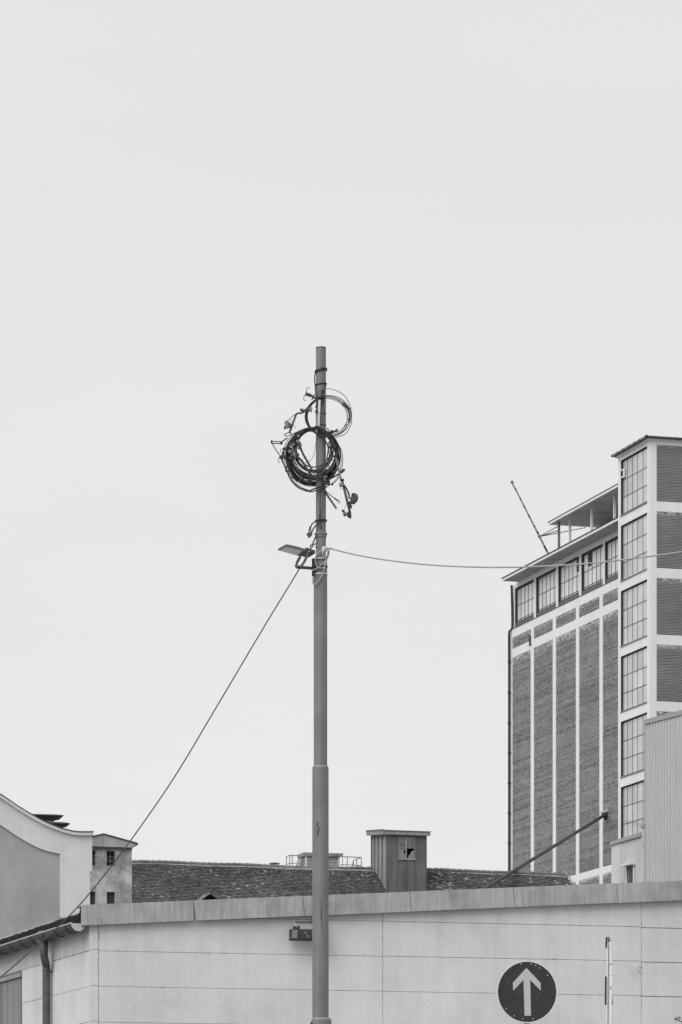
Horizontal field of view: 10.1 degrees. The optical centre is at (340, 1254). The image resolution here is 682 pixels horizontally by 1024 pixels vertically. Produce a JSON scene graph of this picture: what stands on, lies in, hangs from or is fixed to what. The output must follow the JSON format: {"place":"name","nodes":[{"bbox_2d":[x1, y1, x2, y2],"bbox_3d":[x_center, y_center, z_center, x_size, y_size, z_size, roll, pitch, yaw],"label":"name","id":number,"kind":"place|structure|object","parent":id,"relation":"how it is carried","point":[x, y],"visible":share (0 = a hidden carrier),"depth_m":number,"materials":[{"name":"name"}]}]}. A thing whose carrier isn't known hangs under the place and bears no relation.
{"place":"outdoors","nodes":[
{"label":"outdoors","id":0,"kind":"place"},
{"bbox_2d":[0,793,93,937],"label":"curved gable building","id":1,"kind":"structure","parent":0,"point":[45,869],"depth_m":94.77,"materials":[{"name":"paint"}]},
{"bbox_2d":[33,814,63,821],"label":"roof vent","id":2,"kind":"object","parent":1,"relation":"on","point":[49,817],"visible":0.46,"depth_m":102.64,"materials":[{"name":"metal"}]},
{"bbox_2d":[49,822,69,827],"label":"roof vent","id":3,"kind":"object","parent":1,"relation":"on","point":[62,824],"visible":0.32,"depth_m":100.69,"materials":[{"name":"metal"}]},
{"bbox_2d":[90,833,138,904],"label":"plaster house","id":4,"kind":"structure","parent":0,"point":[114,886],"depth_m":129.83,"materials":[{"name":"paint"}]},
{"bbox_2d":[90,892,94,904],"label":"window","id":5,"kind":"structure","parent":4,"relation":"in","point":[93,893],"depth_m":129.82,"materials":[{"name":"glass"}]},
{"bbox_2d":[92,851,94,864],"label":"window","id":6,"kind":"structure","parent":4,"relation":"in","point":[92,851],"depth_m":129.82,"materials":[{"name":"glass"}]},
{"bbox_2d":[107,851,113,865],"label":"window","id":7,"kind":"structure","parent":4,"relation":"in","point":[110,856],"depth_m":129.98,"materials":[{"name":"glass"}]},
{"bbox_2d":[107,892,113,903],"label":"window","id":8,"kind":"structure","parent":4,"relation":"in","point":[110,895],"depth_m":129.98,"materials":[{"name":"glass"}]},
{"bbox_2d":[0,0,681,870],"label":"sky","id":9,"kind":"structure","parent":0,"point":[473,208],"materials":[{"name":"white"}]},
{"bbox_2d":[610,710,681,882],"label":"ribbed sheet building","id":10,"kind":"structure","parent":0,"point":[651,851],"depth_m":198.84,"materials":[{"name":"grey metal"}]},
{"bbox_2d":[621,862,634,882],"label":"door","id":11,"kind":"structure","parent":10,"relation":"in","point":[630,871],"depth_m":201.91,"materials":[{"name":"metal"}]},
{"label":"ground","id":12,"kind":"structure","parent":0,"visible":0},
{"bbox_2d":[307,346,331,1023],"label":"steel mast","id":13,"kind":"object","parent":12,"relation":"on","point":[320,891],"visible":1,"depth_m":43.93,"materials":[{"name":"grey metal"}]},
{"bbox_2d":[0,568,299,977],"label":"guy wire","id":14,"kind":"object","parent":13,"relation":"attached to","point":[168,785],"visible":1,"depth_m":42.31,"materials":[{"name":"grey metal"}]},
{"bbox_2d":[278,544,314,576],"bbox_3d":[-0.509,-7.932,43.894,0.432,0.347,0.312,0,0,0],"label":"flood lamp","id":15,"kind":"object","parent":13,"relation":"attached to","point":[306,552],"visible":1,"depth_m":43.90,"materials":[{"name":"metal"}]},
{"bbox_2d":[303,389,315,400],"bbox_3d":[-0.357,-9.833,43.910,0.149,0.159,0.056,0,0,0],"label":"insulator","id":16,"kind":"object","parent":13,"relation":"attached to","point":[307,394],"visible":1,"depth_m":43.90,"materials":[{"name":"metal"}]},
{"bbox_2d":[283,427,342,491],"bbox_3d":[-0.324,-9.089,43.995,0.698,0.748,0.240,0,0,0],"label":"cable coil","id":17,"kind":"object","parent":13,"relation":"hanging from","point":[290,465],"visible":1,"depth_m":43.91,"materials":[{"name":"rubber"}]},
{"bbox_2d":[271,438,287,454],"bbox_3d":[-0.705,-9.232,43.900,0.196,0.220,0.050,0,0,0],"label":"bracket","id":18,"kind":"object","parent":17,"relation":"attached to","point":[280,443],"visible":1,"depth_m":43.90,"materials":[{"name":"grey metal"}]},
{"bbox_2d":[278,447,308,491],"bbox_3d":[-0.543,-8.969,43.900,0.359,0.506,0.050,0,0,0],"label":"cable","id":19,"kind":"object","parent":18,"relation":"hanging from","point":[282,457],"visible":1,"depth_m":43.89,"materials":[{"name":"black rubber"}]},
{"bbox_2d":[287,435,300,459],"bbox_3d":[-0.537,-9.228,43.885,0.158,0.298,0.040,0,0,0],"label":"clamp cluster","id":20,"kind":"object","parent":17,"relation":"attached to","point":[291,447],"visible":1,"depth_m":43.87,"materials":[{"name":"metal"}]},
{"bbox_2d":[295,453,311,474],"bbox_3d":[-0.428,-9.030,43.900,0.194,0.258,0.070,0,0,0],"label":"tension rod","id":21,"kind":"object","parent":17,"relation":"attached to","point":[302,461],"visible":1,"depth_m":43.89,"materials":[{"name":"metal"}]},
{"bbox_2d":[298,444,314,473],"bbox_3d":[-0.395,-9.095,43.900,0.202,0.350,0.070,0,0,0],"label":"tension rod","id":22,"kind":"object","parent":17,"relation":"attached to","point":[304,456],"visible":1,"depth_m":43.89,"materials":[{"name":"metal"}]},
{"bbox_2d":[326,441,332,468],"bbox_3d":[-0.134,-9.140,43.900,0.086,0.311,0.060,0,0,0],"label":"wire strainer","id":23,"kind":"object","parent":17,"relation":"attached to","point":[329,445],"visible":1,"depth_m":43.89,"materials":[{"name":"metal"}]},
{"bbox_2d":[326,428,337,433],"bbox_3d":[-0.101,-9.418,43.910,0.132,0.065,0.050,0,0,0],"label":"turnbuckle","id":24,"kind":"object","parent":17,"relation":"attached to","point":[333,431],"visible":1,"depth_m":43.90,"materials":[{"name":"metal"}]},
{"bbox_2d":[323,469,344,485],"bbox_3d":[-0.079,-8.889,43.900,0.256,0.189,0.050,0,0,0],"label":"bent bar","id":25,"kind":"object","parent":17,"relation":"attached to","point":[326,482],"visible":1,"depth_m":43.88,"materials":[{"name":"metal"}]},
{"bbox_2d":[335,458,357,518],"bbox_3d":[0.064,-8.753,43.887,0.267,0.696,0.086,0,0,0],"label":"hanging strap","id":26,"kind":"object","parent":17,"relation":"hanging from","point":[354,498],"visible":1,"depth_m":43.88,"materials":[{"name":"metal"}]},
{"bbox_2d":[315,390,323,432],"bbox_3d":[-0.249,-9.628,43.895,0.104,0.500,0.120,0,0,0],"label":"hanger blade","id":27,"kind":"object","parent":13,"relation":"attached to","point":[318,419],"visible":1,"depth_m":43.89,"materials":[{"name":"metal"}]},
{"bbox_2d":[314,367,326,394],"bbox_3d":[-0.232,-9.995,43.999,0.154,0.326,0.151,0,0,0],"label":"tie cable","id":28,"kind":"object","parent":13,"relation":"attached to","point":[320,369],"visible":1,"depth_m":43.95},
{"bbox_2d":[311,546,330,584],"bbox_3d":[-0.211,-7.878,43.899,0.255,0.455,0.061,0,0,-9],"label":"looped cable","id":29,"kind":"object","parent":13,"relation":"attached to","point":[324,549],"visible":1,"depth_m":43.90,"materials":[{"name":"metal"}]},
{"bbox_2d":[318,467,325,528],"bbox_3d":[-0.217,-8.650,43.918,0.097,0.706,0.025,0,0,27],"label":"cable","id":30,"kind":"object","parent":13,"relation":"hanging from","point":[321,493],"visible":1,"depth_m":43.92,"materials":[{"name":"black rubber"}]},
{"bbox_2d":[305,388,351,437],"bbox_3d":[-0.145,-9.622,43.917,0.545,0.565,0.041,0,0,0],"label":"wire coil","id":31,"kind":"object","parent":13,"relation":"hanging from","point":[345,404],"visible":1,"depth_m":43.91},
{"bbox_2d":[289,405,311,432],"bbox_3d":[-0.463,-9.549,43.883,0.272,0.316,0.095,0,0,0],"label":"tension bar","id":32,"kind":"object","parent":31,"relation":"attached to","point":[308,408],"visible":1,"depth_m":43.89,"materials":[{"name":"metal"}]},
{"bbox_2d":[284,414,295,429],"bbox_3d":[-0.585,-9.524,43.900,0.139,0.179,0.080,0,0,0],"label":"cable clamp","id":33,"kind":"object","parent":32,"relation":"hanging from","point":[287,424],"visible":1,"depth_m":43.87,"materials":[{"name":"metal"}]},
{"bbox_2d":[324,491,336,508],"bbox_3d":[-0.120,-8.635,43.948,0.159,0.218,0.016,0,0,0],"label":"slotted bar","id":34,"kind":"object","parent":13,"relation":"attached to","point":[331,501],"visible":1,"depth_m":43.94,"materials":[{"name":"metal"}]},
{"bbox_2d":[331,548,681,567],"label":"span wire","id":35,"kind":"object","parent":13,"relation":"attached to","point":[512,566],"visible":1,"depth_m":40.94,"materials":[{"name":"grey metal"}]},
{"bbox_3d":[-0.230,-8.401,43.994,0.141,0.037,0.154,0,0,0],"label":"tie cable","id":36,"kind":"object","parent":13,"relation":"attached to","visible":0},
{"bbox_2d":[306,521,320,537],"bbox_3d":[-0.315,-8.292,43.935,0.166,0.203,0.050,0,0,0],"label":"hanging clamp","id":37,"kind":"object","parent":36,"relation":"hanging from","point":[309,534],"visible":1,"depth_m":43.93,"materials":[{"name":"metal"}]},
{"bbox_2d":[0,880,681,1023],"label":"warehouse building","id":38,"kind":"structure","parent":12,"relation":"on","point":[434,957],"depth_m":56.13,"materials":[{"name":"paint"}]},
{"bbox_2d":[0,970,21,1023],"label":"door","id":39,"kind":"structure","parent":38,"relation":"in","point":[10,983],"depth_m":59.41,"materials":[{"name":"metal"}]},
{"bbox_2d":[289,917,311,940],"bbox_3d":[-0.481,-4.715,55.642,0.554,0.347,0.277,0,0,-14],"label":"wall floodlight","id":40,"kind":"object","parent":38,"relation":"attached to","point":[296,933],"depth_m":55.50,"materials":[{"name":"metal"}]},
{"bbox_2d":[132,860,573,902],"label":"tile roofed hall","id":41,"kind":"structure","parent":12,"relation":"on","point":[159,880],"depth_m":188.66,"materials":[{"name":"tile"}]},
{"bbox_2d":[197,893,218,899],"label":"roof dormer","id":42,"kind":"object","parent":41,"relation":"on","point":[209,896],"visible":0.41,"depth_m":184.65,"materials":[{"name":"tile"}]},
{"bbox_2d":[366,829,430,892],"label":"roof turret","id":43,"kind":"object","parent":41,"relation":"on","point":[398,860],"visible":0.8,"depth_m":189.65,"materials":[{"name":"metal"}]},
{"bbox_2d":[398,837,415,859],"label":"window","id":44,"kind":"structure","parent":43,"relation":"in","point":[404,843],"depth_m":189.58,"materials":[{"name":"glass"}]},
{"bbox_2d":[497,961,557,1023],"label":"arrow sign","id":45,"kind":"object","parent":12,"relation":"on","point":[527,991],"visible":1,"depth_m":38.50,"materials":[{"name":"metal"}]},
{"bbox_2d":[501,435,681,884],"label":"brick storehouse","id":46,"kind":"structure","parent":12,"relation":"on","point":[594,666],"depth_m":221.12,"materials":[{"name":"grey brick"}]},
{"bbox_2d":[515,579,533,625],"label":"window","id":47,"kind":"structure","parent":46,"relation":"in","point":[524,594],"depth_m":233.82,"materials":[{"name":"glass"}]},
{"bbox_2d":[482,809,607,888],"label":"grain chute","id":48,"kind":"object","parent":46,"relation":"attached to","point":[535,857],"visible":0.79,"depth_m":201.47,"materials":[{"name":"grey metal"}]},
{"bbox_2d":[536,568,555,611],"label":"window","id":49,"kind":"structure","parent":46,"relation":"in","point":[545,583],"depth_m":229.97,"materials":[{"name":"glass"}]},
{"bbox_2d":[510,481,585,553],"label":"leaning flagpole","id":50,"kind":"object","parent":46,"relation":"on","point":[537,532],"visible":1,"depth_m":226.98,"materials":[{"name":"metal"}]},
{"bbox_2d":[558,556,578,605],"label":"window","id":51,"kind":"structure","parent":46,"relation":"in","point":[568,576],"depth_m":226.18,"materials":[{"name":"glass"}]},
{"bbox_2d":[581,544,602,594],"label":"window","id":52,"kind":"structure","parent":46,"relation":"in","point":[590,573],"depth_m":222.30,"materials":[{"name":"glass"}]},
{"bbox_2d":[605,536,617,582],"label":"window","id":53,"kind":"structure","parent":46,"relation":"in","point":[611,546],"depth_m":219.17,"materials":[{"name":"glass"}]},
{"bbox_2d":[621,780,643,837],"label":"window","id":54,"kind":"structure","parent":46,"relation":"in","point":[632,795],"depth_m":212.90,"materials":[{"name":"glass"}]},
{"bbox_2d":[620,446,646,516],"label":"window","id":55,"kind":"structure","parent":46,"relation":"in","point":[634,483],"depth_m":212.64,"materials":[{"name":"glass"}]},
{"bbox_2d":[620,513,646,581],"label":"window","id":56,"kind":"structure","parent":46,"relation":"in","point":[633,533],"depth_m":212.64,"materials":[{"name":"glass"}]},
{"bbox_2d":[620,579,646,647],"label":"window","id":57,"kind":"structure","parent":46,"relation":"in","point":[634,598],"depth_m":212.64,"materials":[{"name":"glass"}]},
{"bbox_2d":[620,646,646,712],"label":"window","id":58,"kind":"structure","parent":46,"relation":"in","point":[633,664],"depth_m":212.64,"materials":[{"name":"glass"}]},
{"bbox_2d":[620,712,646,777],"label":"window","id":59,"kind":"structure","parent":46,"relation":"in","point":[632,729],"depth_m":212.90,"materials":[{"name":"glass"}]},
{"bbox_2d":[605,937,612,1023],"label":"white post","id":60,"kind":"object","parent":12,"relation":"on","point":[608,1000],"visible":1,"depth_m":39.99,"materials":[{"name":"metal"}]},
{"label":"flat roof block","id":61,"kind":"object","parent":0,"visible":0},
{"bbox_2d":[286,855,296,865],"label":"roof railing","id":62,"kind":"object","parent":61,"relation":"on","point":[292,863],"visible":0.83,"depth_m":251.99,"materials":[{"name":"grey metal"}]},
{"bbox_2d":[296,852,342,866],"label":"louvred ventilator","id":63,"kind":"object","parent":61,"relation":"on","point":[306,858],"visible":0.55,"depth_m":250.47,"materials":[{"name":"metal"}]},
{"bbox_2d":[340,856,361,866],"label":"roof railing","id":64,"kind":"object","parent":61,"relation":"on","point":[353,861],"visible":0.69,"depth_m":252.09,"materials":[{"name":"grey metal"}]}
]}

